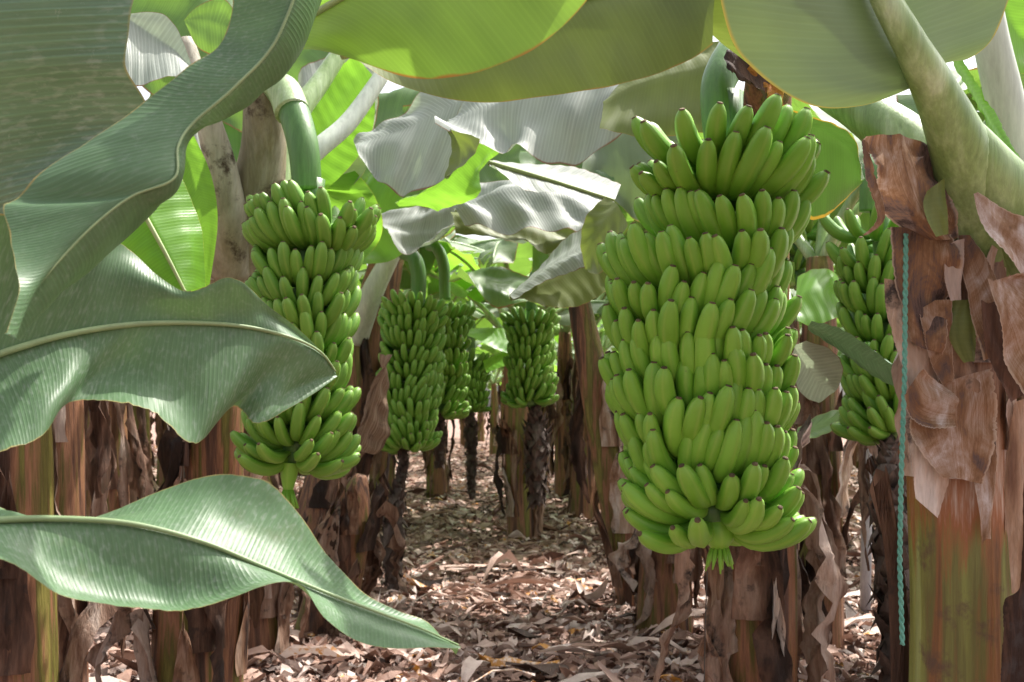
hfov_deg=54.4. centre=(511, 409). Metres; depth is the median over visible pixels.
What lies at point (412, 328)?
banana bunch
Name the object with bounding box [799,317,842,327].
banana plant
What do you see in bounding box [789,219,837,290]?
banana bunch
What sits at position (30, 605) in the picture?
banana plant
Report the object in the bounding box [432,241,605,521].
banana plant
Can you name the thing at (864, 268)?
banana bunch
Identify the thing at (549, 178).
banana plant
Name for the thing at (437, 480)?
banana plant
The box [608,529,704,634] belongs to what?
banana plant
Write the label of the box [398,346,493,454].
banana plant
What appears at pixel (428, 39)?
banana plant
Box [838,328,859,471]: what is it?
banana plant
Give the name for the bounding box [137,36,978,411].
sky
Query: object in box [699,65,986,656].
banana plant
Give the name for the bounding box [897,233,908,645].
rope
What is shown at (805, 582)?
banana plant
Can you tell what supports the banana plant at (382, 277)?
on the ground
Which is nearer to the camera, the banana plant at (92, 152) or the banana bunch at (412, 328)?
the banana plant at (92, 152)
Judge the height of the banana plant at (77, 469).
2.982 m
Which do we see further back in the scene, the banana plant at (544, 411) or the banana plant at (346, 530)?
the banana plant at (544, 411)
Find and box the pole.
[860,449,872,614]
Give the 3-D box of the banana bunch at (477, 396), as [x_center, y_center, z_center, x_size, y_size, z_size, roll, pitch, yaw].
[-0.409,-0.094,9.495,0.437,1.948,0.413,0,0,0]
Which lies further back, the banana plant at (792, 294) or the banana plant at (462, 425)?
the banana plant at (462, 425)
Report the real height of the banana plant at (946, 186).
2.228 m
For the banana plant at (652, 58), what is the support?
on the ground
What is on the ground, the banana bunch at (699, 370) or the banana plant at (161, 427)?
the banana plant at (161, 427)
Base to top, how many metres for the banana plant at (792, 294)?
3.042 m
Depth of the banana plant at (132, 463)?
5.10 m
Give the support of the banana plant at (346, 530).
on the ground
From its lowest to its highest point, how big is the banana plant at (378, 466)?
3.170 m
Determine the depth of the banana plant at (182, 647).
3.32 m
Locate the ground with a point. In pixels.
(561, 594)
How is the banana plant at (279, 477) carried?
on the ground
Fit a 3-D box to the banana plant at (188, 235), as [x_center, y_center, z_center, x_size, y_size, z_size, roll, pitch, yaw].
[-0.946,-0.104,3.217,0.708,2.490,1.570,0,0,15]
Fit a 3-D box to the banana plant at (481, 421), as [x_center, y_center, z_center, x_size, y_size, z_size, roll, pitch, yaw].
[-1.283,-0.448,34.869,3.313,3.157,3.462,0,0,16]
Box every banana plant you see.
[0,0,460,653]
[0,421,117,681]
[54,400,125,681]
[85,401,153,620]
[86,466,232,681]
[121,0,387,681]
[130,0,454,585]
[132,405,154,497]
[150,411,169,491]
[244,469,310,667]
[278,473,281,488]
[293,473,408,636]
[303,0,586,78]
[340,0,864,681]
[353,84,869,610]
[357,230,529,527]
[358,239,606,541]
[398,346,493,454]
[422,281,494,499]
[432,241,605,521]
[450,235,607,509]
[459,374,498,446]
[466,340,573,358]
[466,351,554,455]
[474,294,606,499]
[474,370,501,441]
[475,303,557,485]
[476,343,503,425]
[487,359,556,388]
[492,318,605,354]
[500,372,556,445]
[594,276,838,428]
[597,324,617,351]
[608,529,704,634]
[622,68,982,656]
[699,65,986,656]
[713,0,1023,681]
[792,423,809,667]
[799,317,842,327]
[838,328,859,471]
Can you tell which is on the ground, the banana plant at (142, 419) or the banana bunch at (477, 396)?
the banana plant at (142, 419)
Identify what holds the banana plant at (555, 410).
on the ground
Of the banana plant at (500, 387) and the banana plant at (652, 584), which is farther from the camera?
the banana plant at (500, 387)
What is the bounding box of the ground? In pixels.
[114,412,879,681]
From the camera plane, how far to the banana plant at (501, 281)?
8.46 m
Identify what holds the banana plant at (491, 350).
on the ground
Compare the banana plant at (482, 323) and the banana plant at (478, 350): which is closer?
the banana plant at (482, 323)
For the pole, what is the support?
on the ground
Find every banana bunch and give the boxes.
[230,74,380,508]
[376,251,447,594]
[425,242,475,469]
[461,300,491,499]
[499,271,560,510]
[596,42,830,681]
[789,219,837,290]
[819,154,909,681]
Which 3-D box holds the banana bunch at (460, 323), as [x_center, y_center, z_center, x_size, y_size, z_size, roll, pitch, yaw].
[-0.500,-0.375,7.004,0.427,1.628,0.422,0,0,42]
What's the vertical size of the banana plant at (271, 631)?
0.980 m
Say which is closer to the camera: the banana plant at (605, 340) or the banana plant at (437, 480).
the banana plant at (437, 480)
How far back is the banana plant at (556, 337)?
17.99 m
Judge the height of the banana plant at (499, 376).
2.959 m
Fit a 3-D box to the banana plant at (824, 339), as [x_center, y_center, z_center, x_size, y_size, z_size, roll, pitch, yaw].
[1.721,-0.257,4.597,2.434,2.774,3.598,0,0,0]
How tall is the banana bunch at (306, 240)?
1.358 m
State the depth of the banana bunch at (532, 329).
6.71 m
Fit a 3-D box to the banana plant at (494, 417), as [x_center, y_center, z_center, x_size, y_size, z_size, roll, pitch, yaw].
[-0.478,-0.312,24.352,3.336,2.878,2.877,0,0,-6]
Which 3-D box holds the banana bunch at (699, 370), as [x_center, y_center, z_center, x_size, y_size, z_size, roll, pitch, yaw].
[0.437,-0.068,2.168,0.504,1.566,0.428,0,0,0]
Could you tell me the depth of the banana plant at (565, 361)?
12.29 m

